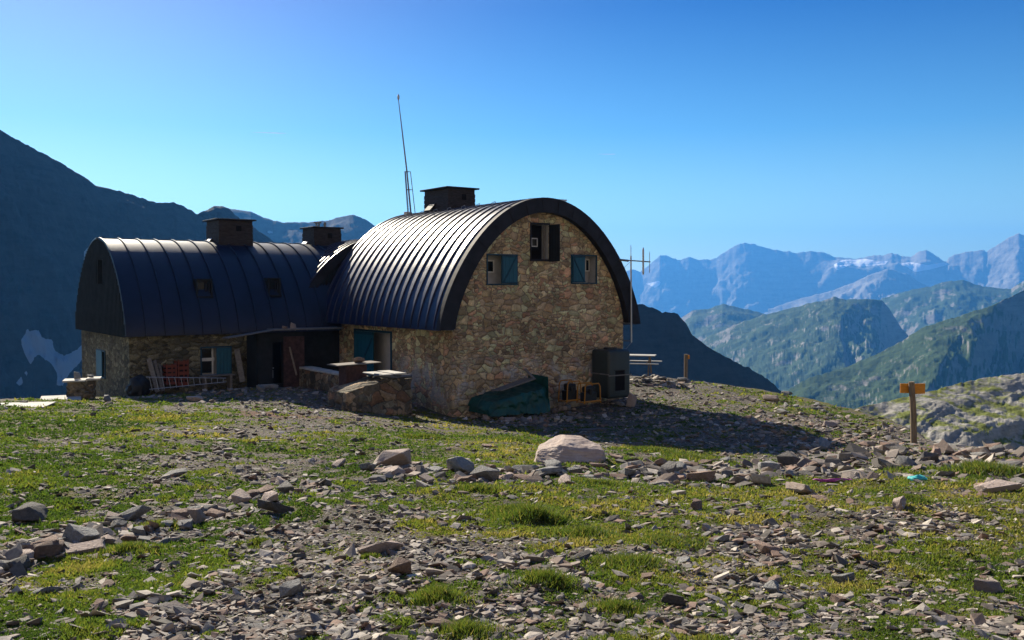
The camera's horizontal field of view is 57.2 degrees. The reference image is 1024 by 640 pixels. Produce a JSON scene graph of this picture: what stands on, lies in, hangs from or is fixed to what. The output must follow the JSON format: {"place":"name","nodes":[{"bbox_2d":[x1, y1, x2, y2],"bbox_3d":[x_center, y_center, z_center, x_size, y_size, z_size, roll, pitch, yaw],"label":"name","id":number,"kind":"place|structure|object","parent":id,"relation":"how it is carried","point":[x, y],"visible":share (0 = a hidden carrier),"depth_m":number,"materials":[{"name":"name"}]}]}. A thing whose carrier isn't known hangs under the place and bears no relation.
{"place":"outdoors","nodes":[
{"label":"outdoors","id":0,"kind":"place"},
{"bbox_2d":[0,130,274,398],"bbox_3d":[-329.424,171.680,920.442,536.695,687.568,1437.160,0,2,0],"label":"mountain","id":1,"kind":"structure","parent":0,"point":[57,217],"depth_m":628.03,"materials":[{"name":"stone"}]},
{"bbox_2d":[230,209,374,242],"bbox_3d":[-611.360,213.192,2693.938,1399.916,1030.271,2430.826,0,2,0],"label":"back mountain","id":2,"kind":"structure","parent":0,"point":[355,227],"depth_m":2479.32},
{"bbox_2d":[0,374,1023,639],"bbox_3d":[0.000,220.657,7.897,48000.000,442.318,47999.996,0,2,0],"label":"ground","id":3,"kind":"structure","parent":0,"point":[708,438],"depth_m":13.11,"materials":[{"name":"gravel"}]},
{"bbox_2d":[6,555,30,571],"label":"rock","id":4,"kind":"object","parent":3,"relation":"on","point":[25,561],"visible":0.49,"depth_m":7.56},
{"bbox_2d":[20,549,33,557],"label":"rock","id":5,"kind":"object","parent":3,"relation":"on","point":[29,553],"visible":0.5,"depth_m":7.82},
{"bbox_2d":[1,402,55,407],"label":"stone slab","id":6,"kind":"structure","parent":3,"relation":"on","point":[35,404],"depth_m":25.68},
{"bbox_2d":[11,501,47,521],"bbox_3d":[-4.916,1.978,9.630,0.275,0.172,0.364,0,2,5],"label":"rock","id":7,"kind":"object","parent":3,"relation":"on","point":[31,511],"visible":1,"depth_m":9.54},
{"bbox_2d":[22,534,58,549],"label":"rock","id":8,"kind":"object","parent":3,"relation":"on","point":[53,538],"visible":0.43,"depth_m":8.06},
{"bbox_2d":[30,586,62,594],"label":"rock","id":9,"kind":"object","parent":3,"relation":"on","point":[49,589],"visible":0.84,"depth_m":6.52,"materials":[{"name":"grey stone"}]},
{"bbox_2d":[32,539,63,558],"bbox_3d":[-3.957,1.972,8.063,0.147,0.159,0.327,16,2,27],"label":"rock","id":10,"kind":"object","parent":3,"relation":"on","point":[49,548],"visible":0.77,"depth_m":7.99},
{"bbox_2d":[40,395,80,399],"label":"stone slab","id":11,"kind":"structure","parent":3,"relation":"on","point":[61,397],"depth_m":28.34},
{"bbox_2d":[62,523,99,542],"bbox_3d":[-3.977,2.011,8.699,0.256,0.190,0.298,27,8,38],"label":"rock","id":12,"kind":"object","parent":3,"relation":"on","point":[72,532],"visible":0.62,"depth_m":8.62,"materials":[{"name":"grey stone"}]},
{"bbox_2d":[62,376,101,398],"bbox_3d":[-13.234,2.180,28.925,1.060,0.797,0.760,-1,2,-20],"label":"stone table","id":13,"kind":"object","parent":3,"relation":"on","point":[83,388],"visible":0.73,"depth_m":28.66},
{"bbox_2d":[62,539,106,554],"bbox_3d":[-3.763,2.013,8.251,0.378,0.097,0.192,-7,19,-23],"label":"rock","id":14,"kind":"object","parent":3,"relation":"on","point":[92,546],"visible":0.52,"depth_m":8.23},
{"bbox_2d":[97,534,115,543],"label":"rock","id":15,"kind":"object","parent":3,"relation":"on","point":[109,539],"visible":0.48,"depth_m":8.69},
{"bbox_2d":[101,579,114,587],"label":"rock","id":16,"kind":"object","parent":3,"relation":"on","point":[110,582],"visible":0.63,"depth_m":7.03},
{"bbox_2d":[110,519,127,528],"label":"rock","id":17,"kind":"object","parent":3,"relation":"on","point":[118,523],"visible":0.86,"depth_m":9.29,"materials":[{"name":"grey stone"}]},
{"bbox_2d":[120,534,136,540],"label":"rock","id":18,"kind":"object","parent":3,"relation":"on","point":[128,537],"visible":0.81,"depth_m":8.79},
{"bbox_2d":[120,505,151,520],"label":"rock","id":19,"kind":"object","parent":3,"relation":"on","point":[134,512],"visible":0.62,"depth_m":9.71,"materials":[{"name":"grey stone"}]},
{"bbox_2d":[125,374,150,395],"bbox_3d":[-12.701,2.243,31.931,0.806,0.784,0.555,-1,3,-36],"label":"sack","id":20,"kind":"object","parent":3,"relation":"on","point":[138,385],"visible":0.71,"depth_m":31.74,"materials":[{"name":"black plastic"}]},
{"bbox_2d":[132,525,145,535],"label":"rock","id":21,"kind":"object","parent":3,"relation":"on","point":[139,529],"visible":0.98,"depth_m":9.06,"materials":[{"name":"grey stone"}]},
{"bbox_2d":[147,358,159,392],"bbox_3d":[-12.344,1.896,32.303,0.740,1.190,0.123,2,3,42],"label":"board","id":22,"kind":"object","parent":3,"relation":"on","point":[151,368],"visible":1,"depth_m":32.30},
{"bbox_2d":[153,360,163,391],"bbox_3d":[-12.200,1.921,32.408,0.088,1.060,0.688,-2,3,-44],"label":"board","id":23,"kind":"object","parent":3,"relation":"on","point":[158,373],"visible":1,"depth_m":32.40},
{"bbox_2d":[163,364,176,384],"bbox_3d":[-11.915,1.879,32.699,0.367,0.725,0.440,-1,3,-36],"label":"crate","id":24,"kind":"object","parent":3,"relation":"on","point":[170,370],"visible":0.98,"depth_m":32.54,"materials":[{"name":"red plastic"}]},
{"bbox_2d":[164,468,187,476],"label":"rock","id":25,"kind":"object","parent":3,"relation":"on","point":[178,472],"visible":0.52,"depth_m":12.71,"materials":[{"name":"grey stone"}]},
{"bbox_2d":[171,508,189,517],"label":"rock","id":26,"kind":"object","parent":3,"relation":"on","point":[183,512],"visible":0.6,"depth_m":9.89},
{"bbox_2d":[174,359,188,385],"bbox_3d":[-11.590,1.836,32.931,0.374,0.915,0.440,-1,3,-36],"label":"crate","id":27,"kind":"object","parent":3,"relation":"on","point":[183,368],"visible":0.91,"depth_m":32.77,"materials":[{"name":"red plastic"}]},
{"bbox_2d":[176,519,192,528],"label":"rock","id":28,"kind":"object","parent":3,"relation":"on","point":[186,523],"visible":0.98,"depth_m":9.31,"materials":[{"name":"grey stone"}]},
{"bbox_2d":[149,377,225,390],"bbox_3d":[-11.277,2.136,32.588,2.738,0.492,0.030,-1,3,-36],"label":"ladder","id":29,"kind":"object","parent":3,"relation":"on","point":[176,386],"visible":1,"depth_m":32.46,"materials":[{"name":"metal"}]},
{"bbox_2d":[186,396,202,400],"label":"rock","id":30,"kind":"object","parent":3,"relation":"on","point":[195,398],"visible":0.91,"depth_m":27.89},
{"bbox_2d":[187,508,205,523],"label":"rock","id":31,"kind":"object","parent":3,"relation":"on","point":[197,515],"visible":0.93,"depth_m":9.60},
{"bbox_2d":[206,508,225,517],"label":"rock","id":32,"kind":"object","parent":3,"relation":"on","point":[213,513],"visible":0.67,"depth_m":10.05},
{"bbox_2d":[199,373,234,390],"bbox_3d":[-10.522,2.240,33.495,1.190,0.573,0.380,-1,3,-36],"label":"bench","id":33,"kind":"object","parent":3,"relation":"on","point":[229,382],"visible":0.94,"depth_m":33.44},
{"bbox_2d":[234,349,244,382],"bbox_3d":[-9.883,1.651,34.070,0.176,1.211,0.731,-1,3,-35],"label":"board","id":34,"kind":"object","parent":3,"relation":"on","point":[239,365],"visible":1,"depth_m":34.05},
{"bbox_2d":[231,488,251,503],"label":"rock","id":35,"kind":"object","parent":3,"relation":"on","point":[239,494],"visible":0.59,"depth_m":10.64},
{"bbox_2d":[247,489,259,498],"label":"rock","id":36,"kind":"object","parent":3,"relation":"on","point":[253,492],"visible":0.38,"depth_m":10.97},
{"bbox_2d":[258,484,273,492],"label":"rock","id":37,"kind":"object","parent":3,"relation":"on","point":[266,488],"visible":0.73,"depth_m":11.76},
{"bbox_2d":[261,491,277,500],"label":"rock","id":38,"kind":"object","parent":3,"relation":"on","point":[270,496],"visible":0.72,"depth_m":10.53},
{"bbox_2d":[257,499,293,512],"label":"rock","id":39,"kind":"object","parent":3,"relation":"on","point":[271,506],"visible":0.8,"depth_m":9.92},
{"bbox_2d":[276,481,293,493],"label":"rock","id":40,"kind":"object","parent":3,"relation":"on","point":[285,487],"visible":0.77,"depth_m":11.29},
{"bbox_2d":[279,578,300,596],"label":"rock","id":41,"kind":"object","parent":3,"relation":"on","point":[290,588],"visible":1,"depth_m":6.69,"materials":[{"name":"grey stone"}]},
{"bbox_2d":[299,366,338,391],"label":"stone wall","id":42,"kind":"structure","parent":3,"relation":"on","point":[317,378],"depth_m":33.36,"materials":[{"name":"stone"}]},
{"bbox_2d":[331,458,345,467],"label":"rock","id":43,"kind":"object","parent":3,"relation":"on","point":[339,462],"visible":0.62,"depth_m":13.88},
{"bbox_2d":[327,361,381,385],"bbox_3d":[-5.123,2.062,30.550,1.577,1.366,0.750,-1,3,-36],"label":"table","id":44,"kind":"object","parent":3,"relation":"on","point":[349,372],"visible":0.52,"depth_m":30.30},
{"bbox_2d":[75,186,639,416],"bbox_3d":[-6.511,-0.350,36.331,16.072,9.500,16.835,-1,3,-36],"label":"mountain hut","id":45,"kind":"object","parent":3,"relation":"on","point":[453,300],"visible":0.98,"depth_m":33.37,"materials":[{"name":"stone"}]},
{"bbox_2d":[96,349,105,378],"bbox_3d":[-15.597,1.651,35.621,0.080,1.058,1.447,-1,3,-36],"label":"window","id":46,"kind":"structure","parent":45,"relation":"in","point":[99,368],"depth_m":35.62,"materials":[{"name":"teal paint"}]},
{"bbox_2d":[192,279,212,297],"bbox_3d":[-11.476,-1.165,34.455,0.577,0.683,1.350,-1,3,-36],"label":"roof window","id":47,"kind":"structure","parent":45,"relation":"in","point":[205,284],"depth_m":34.07,"materials":[{"name":"black glass"}]},
{"bbox_2d":[200,346,231,374],"bbox_3d":[-10.782,1.482,34.070,1.135,1.067,0.420,-1,3,-36],"label":"window","id":48,"kind":"structure","parent":45,"relation":"in","point":[214,359],"depth_m":34.03,"materials":[{"name":"teal paint"}]},
{"bbox_2d":[264,278,281,296],"bbox_3d":[-9.331,-1.259,36.000,0.495,0.706,1.350,-1,3,-36],"label":"roof window","id":49,"kind":"structure","parent":45,"relation":"in","point":[271,283],"depth_m":35.62,"materials":[{"name":"black glass"}]},
{"bbox_2d":[354,328,391,375],"bbox_3d":[-4.938,1.383,34.659,0.590,2.056,2.967,-1,3,-36],"label":"doorway","id":50,"kind":"structure","parent":45,"relation":"in","point":[371,345],"depth_m":34.85,"materials":[{"name":"teal paint"}]},
{"bbox_2d":[397,94,414,214],"bbox_3d":[-4.300,-6.589,38.643,0.828,5.405,0.380,0,2,0],"label":"radio mast","id":51,"kind":"object","parent":45,"relation":"on","point":[407,180],"visible":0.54,"depth_m":38.62,"materials":[{"name":"metal"}]},
{"bbox_2d":[486,254,517,284],"bbox_3d":[-0.438,-1.675,31.248,1.257,1.025,0.512,-1,3,-36],"label":"window","id":52,"kind":"structure","parent":45,"relation":"in","point":[500,270],"depth_m":31.28,"materials":[{"name":"teal paint"}]},
{"bbox_2d":[571,254,596,283],"bbox_3d":[2.431,-1.795,33.316,1.200,1.031,0.512,-1,3,-36],"label":"window","id":53,"kind":"structure","parent":45,"relation":"in","point":[580,264],"depth_m":33.03,"materials":[{"name":"teal paint"}]},
{"bbox_2d":[619,247,649,348],"bbox_3d":[4.328,-0.830,34.347,1.534,3.770,0.545,-1,3,-36],"label":"yagi antenna","id":54,"kind":"object","parent":45,"relation":"attached to","point":[631,260],"visible":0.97,"depth_m":34.07,"materials":[{"name":"metal"}]},
{"bbox_2d":[359,462,375,470],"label":"rock","id":55,"kind":"object","parent":3,"relation":"on","point":[367,466],"visible":0.81,"depth_m":13.29,"materials":[{"name":"grey stone"}]},
{"bbox_2d":[328,370,411,415],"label":"terrace wall","id":56,"kind":"structure","parent":3,"relation":"on","point":[380,395],"depth_m":28.91,"materials":[{"name":"stone"}]},
{"bbox_2d":[357,541,402,553],"bbox_3d":[-1.154,1.998,8.208,0.232,0.102,0.393,-23,-18,31],"label":"rock","id":57,"kind":"object","parent":3,"relation":"on","point":[381,547],"visible":0.8,"depth_m":8.12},
{"bbox_2d":[374,448,410,465],"bbox_3d":[-1.792,2.076,14.010,0.569,0.260,0.298,-2,5,-4],"label":"rock","id":58,"kind":"object","parent":3,"relation":"on","point":[396,457],"visible":0.71,"depth_m":13.95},
{"bbox_2d":[379,466,405,474],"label":"rock","id":59,"kind":"object","parent":3,"relation":"on","point":[394,470],"visible":0.59,"depth_m":12.84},
{"bbox_2d":[387,556,411,573],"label":"rock","id":60,"kind":"object","parent":3,"relation":"on","point":[400,565],"visible":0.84,"depth_m":6.94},
{"bbox_2d":[419,473,434,482],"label":"rock","id":61,"kind":"object","parent":3,"relation":"on","point":[425,477],"visible":0.84,"depth_m":12.36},
{"bbox_2d":[425,617,455,631],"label":"rock","id":62,"kind":"object","parent":3,"relation":"on","point":[435,622],"visible":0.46,"depth_m":5.75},
{"bbox_2d":[446,456,473,472],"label":"rock","id":63,"kind":"object","parent":3,"relation":"on","point":[462,464],"visible":0.7,"depth_m":13.20,"materials":[{"name":"grey stone"}]},
{"bbox_2d":[468,465,499,480],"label":"rock","id":64,"kind":"object","parent":3,"relation":"on","point":[489,474],"visible":0.66,"depth_m":12.87,"materials":[{"name":"grey stone"}]},
{"bbox_2d":[468,374,549,416],"bbox_3d":[-0.091,2.443,30.587,2.516,1.206,1.425,-1,3,-36],"label":"tarpaulin heap","id":65,"kind":"object","parent":3,"relation":"on","point":[531,397],"visible":0.93,"depth_m":30.31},
{"bbox_2d":[499,378,535,390],"bbox_3d":[0.181,2.080,30.295,1.444,0.325,0.130,-2,3,-39],"label":"board","id":66,"kind":"object","parent":65,"relation":"on","point":[517,384],"visible":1,"depth_m":30.25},
{"bbox_2d":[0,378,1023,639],"bbox_3d":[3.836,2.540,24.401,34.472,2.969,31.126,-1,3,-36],"label":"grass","id":67,"kind":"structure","parent":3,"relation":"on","point":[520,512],"depth_m":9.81,"materials":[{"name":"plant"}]},
{"bbox_2d":[512,465,538,471],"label":"rock","id":68,"kind":"object","parent":3,"relation":"on","point":[518,467],"visible":0.48,"depth_m":14.05,"materials":[{"name":"grey stone"}]},
{"bbox_2d":[527,626,544,633],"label":"rock","id":69,"kind":"object","parent":3,"relation":"on","point":[533,628],"visible":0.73,"depth_m":5.64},
{"bbox_2d":[531,466,561,474],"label":"rock","id":70,"kind":"object","parent":3,"relation":"on","point":[548,470],"visible":0.73,"depth_m":13.74,"materials":[{"name":"grey stone"}]},
{"bbox_2d":[544,459,561,468],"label":"rock","id":71,"kind":"object","parent":3,"relation":"on","point":[553,462],"visible":0.46,"depth_m":14.19,"materials":[{"name":"grey stone"}]},
{"bbox_2d":[558,474,570,482],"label":"rock","id":72,"kind":"object","parent":3,"relation":"on","point":[564,477],"visible":0.62,"depth_m":12.96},
{"bbox_2d":[534,435,605,463],"bbox_3d":[0.975,2.346,15.876,1.343,0.763,1.318,1,2,26],"label":"boulder","id":73,"kind":"object","parent":3,"relation":"on","point":[568,448],"visible":0.53,"depth_m":15.52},
{"bbox_2d":[558,379,581,402],"bbox_3d":[1.984,2.423,32.079,0.680,0.737,0.502,-1,3,-36],"label":"generator","id":74,"kind":"object","parent":3,"relation":"on","point":[569,392],"visible":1,"depth_m":31.96,"materials":[{"name":"orange paint"}]},
{"bbox_2d":[565,466,582,472],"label":"rock","id":75,"kind":"object","parent":3,"relation":"on","point":[574,469],"visible":0.54,"depth_m":14.22,"materials":[{"name":"grey stone"}]},
{"bbox_2d":[570,549,590,560],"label":"rock","id":76,"kind":"object","parent":3,"relation":"on","point":[584,554],"visible":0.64,"depth_m":7.46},
{"bbox_2d":[576,382,600,403],"bbox_3d":[2.626,2.489,32.082,0.762,0.690,0.452,-1,3,-36],"label":"generator","id":77,"kind":"object","parent":3,"relation":"on","point":[588,394],"visible":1,"depth_m":31.98,"materials":[{"name":"orange paint"}]},
{"bbox_2d":[591,347,631,398],"bbox_3d":[3.504,1.854,33.267,1.093,1.768,0.978,-1,3,-36],"label":"water tank","id":78,"kind":"object","parent":3,"relation":"on","point":[610,373],"visible":0.93,"depth_m":32.90,"materials":[{"name":"grey plastic"}]},
{"bbox_2d":[618,468,635,476],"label":"rock","id":79,"kind":"object","parent":3,"relation":"on","point":[628,472],"visible":0.68,"depth_m":14.17,"materials":[{"name":"grey stone"}]},
{"bbox_2d":[626,393,636,406],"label":"rock","id":80,"kind":"object","parent":3,"relation":"on","point":[631,400],"visible":1,"depth_m":32.70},
{"bbox_2d":[625,592,644,600],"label":"rock","id":81,"kind":"object","parent":3,"relation":"on","point":[639,595],"visible":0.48,"depth_m":6.49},
{"bbox_2d":[630,354,661,375],"bbox_3d":[5.429,1.908,40.091,1.800,0.849,1.720,1,2,14],"label":"picnic table","id":82,"kind":"object","parent":3,"relation":"on","point":[648,361],"visible":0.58,"depth_m":39.70,"materials":[{"name":"wood"}]},
{"bbox_2d":[657,461,675,475],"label":"rock","id":83,"kind":"object","parent":3,"relation":"on","point":[669,466],"visible":0.51,"depth_m":13.94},
{"bbox_2d":[661,593,685,605],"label":"rock","id":84,"kind":"object","parent":3,"relation":"on","point":[670,598],"visible":0.97,"depth_m":6.36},
{"bbox_2d":[684,354,689,378],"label":"marker post","id":85,"kind":"object","parent":3,"relation":"on","point":[686,357],"visible":0.91,"depth_m":43.04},
{"bbox_2d":[690,498,701,509],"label":"rock","id":86,"kind":"object","parent":3,"relation":"on","point":[696,504],"visible":0.73,"depth_m":10.63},
{"bbox_2d":[685,470,715,481],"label":"rock","id":87,"kind":"object","parent":3,"relation":"on","point":[707,476],"visible":0.75,"depth_m":13.36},
{"bbox_2d":[714,534,729,541],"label":"rock","id":88,"kind":"object","parent":3,"relation":"on","point":[722,538],"visible":0.88,"depth_m":8.80,"materials":[{"name":"grey stone"}]},
{"bbox_2d":[755,540,780,552],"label":"rock","id":89,"kind":"object","parent":3,"relation":"on","point":[762,547],"visible":0.68,"depth_m":8.21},
{"bbox_2d":[758,460,779,470],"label":"rock","id":90,"kind":"object","parent":3,"relation":"on","point":[772,465],"visible":0.71,"depth_m":14.50,"materials":[{"name":"grey stone"}]},
{"bbox_2d":[763,580,778,592],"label":"rock","id":91,"kind":"object","parent":3,"relation":"on","point":[771,586],"visible":0.89,"depth_m":6.78,"materials":[{"name":"grey stone"}]},
{"bbox_2d":[763,395,779,401],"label":"rock","id":92,"kind":"object","parent":3,"relation":"on","point":[772,398],"visible":0.88,"depth_m":37.08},
{"bbox_2d":[767,574,782,583],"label":"rock","id":93,"kind":"object","parent":3,"relation":"on","point":[777,578],"visible":0.63,"depth_m":7.20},
{"bbox_2d":[776,451,800,466],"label":"rock","id":94,"kind":"object","parent":3,"relation":"on","point":[786,458],"visible":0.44,"depth_m":15.65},
{"bbox_2d":[786,482,812,493],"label":"rock","id":95,"kind":"object","parent":3,"relation":"on","point":[799,488],"visible":0.86,"depth_m":11.73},
{"bbox_2d":[819,436,831,449],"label":"rock","id":96,"kind":"object","parent":3,"relation":"on","point":[824,443],"visible":0.66,"depth_m":22.64,"materials":[{"name":"grey stone"}]},
{"bbox_2d":[822,420,837,426],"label":"rock","id":97,"kind":"object","parent":3,"relation":"on","point":[832,423],"visible":0.97,"depth_m":27.89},
{"bbox_2d":[813,478,852,482],"bbox_3d":[4.566,2.262,13.238,0.621,0.062,0.116,0,2,4],"label":"plastic strip","id":98,"kind":"object","parent":3,"relation":"on","point":[831,480],"visible":0.74,"depth_m":13.22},
{"bbox_2d":[830,594,846,602],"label":"rock","id":99,"kind":"object","parent":3,"relation":"on","point":[834,598],"visible":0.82,"depth_m":6.36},
{"bbox_2d":[832,572,854,582],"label":"rock","id":100,"kind":"object","parent":3,"relation":"on","point":[844,577],"visible":0.91,"depth_m":7.18,"materials":[{"name":"grey stone"}]},
{"bbox_2d":[892,496,905,509],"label":"rock","id":101,"kind":"object","parent":3,"relation":"on","point":[899,502],"visible":0.77,"depth_m":10.04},
{"bbox_2d":[895,456,915,465],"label":"rock","id":102,"kind":"object","parent":3,"relation":"on","point":[903,460],"visible":0.77,"depth_m":15.17,"materials":[{"name":"grey stone"}]},
{"bbox_2d":[900,381,924,443],"bbox_3d":[10.262,2.500,23.915,0.704,1.878,0.250,0,2,-11],"label":"signpost","id":103,"kind":"object","parent":3,"relation":"on","point":[912,388],"visible":0.92,"depth_m":23.82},
{"bbox_2d":[907,475,927,480],"bbox_3d":[5.547,2.167,12.844,0.243,0.093,0.176,-1,2,-17],"label":"plastic scrap","id":104,"kind":"object","parent":3,"relation":"on","point":[918,477],"visible":0.87,"depth_m":12.80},
{"bbox_2d":[916,451,938,461],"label":"rock","id":105,"kind":"object","parent":3,"relation":"on","point":[934,456],"visible":0.59,"depth_m":15.89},
{"bbox_2d":[973,578,1003,593],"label":"rock","id":106,"kind":"object","parent":3,"relation":"on","point":[984,585],"visible":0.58,"depth_m":6.93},
{"bbox_2d":[989,444,1004,452],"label":"rock","id":107,"kind":"object","parent":3,"relation":"on","point":[998,448],"visible":0.48,"depth_m":16.80,"materials":[{"name":"grey stone"}]},
{"bbox_2d":[974,479,1021,492],"bbox_3d":[5.993,2.054,11.558,0.564,0.119,0.241,-4,12,-16],"label":"rock","id":108,"kind":"object","parent":3,"relation":"on","point":[994,485],"visible":0.89,"depth_m":11.48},
{"bbox_2d":[0,0,1023,271],"label":"sky","id":109,"kind":"structure","parent":0,"point":[696,129],"materials":[{"name":"blue"}]},
{"bbox_2d":[623,304,781,393],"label":"dark ridge","id":110,"kind":"structure","parent":0,"point":[669,339],"depth_m":542.04,"materials":[{"name":"stone"}]},
{"bbox_2d":[681,304,762,340],"bbox_3d":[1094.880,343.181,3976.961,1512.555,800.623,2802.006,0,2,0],"label":"valley hill","id":111,"kind":"structure","parent":0,"point":[702,324],"depth_m":4388.39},
{"bbox_2d":[701,296,907,390],"bbox_3d":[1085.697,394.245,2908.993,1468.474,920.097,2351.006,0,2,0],"label":"valley hill","id":112,"kind":"structure","parent":0,"point":[785,350],"depth_m":3244.48,"materials":[{"name":"plant"}]},
{"bbox_2d":[626,233,1023,317],"bbox_3d":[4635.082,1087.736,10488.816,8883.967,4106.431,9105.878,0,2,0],"label":"range","id":113,"kind":"structure","parent":0,"point":[757,278],"depth_m":11268.45,"materials":[{"name":"stone"}]},
{"bbox_2d":[768,269,928,313],"bbox_3d":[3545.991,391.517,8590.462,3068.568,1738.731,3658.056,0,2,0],"label":"foothill","id":114,"kind":"structure","parent":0,"point":[880,285],"depth_m":8999.86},
{"bbox_2d":[787,290,1023,408],"bbox_3d":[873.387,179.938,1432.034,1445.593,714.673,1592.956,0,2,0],"label":"valley slope","id":115,"kind":"structure","parent":0,"point":[980,343],"depth_m":1808.48,"materials":[{"name":"plant"}]},
{"bbox_2d":[854,373,1023,449],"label":"rocky slope","id":116,"kind":"structure","parent":0,"point":[988,410],"depth_m":77.68,"materials":[{"name":"grey stone"}]},
{"bbox_2d":[881,280,1023,335],"bbox_3d":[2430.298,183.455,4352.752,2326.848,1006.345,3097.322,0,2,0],"label":"valley hill","id":117,"kind":"structure","parent":0,"point":[913,310],"depth_m":4869.10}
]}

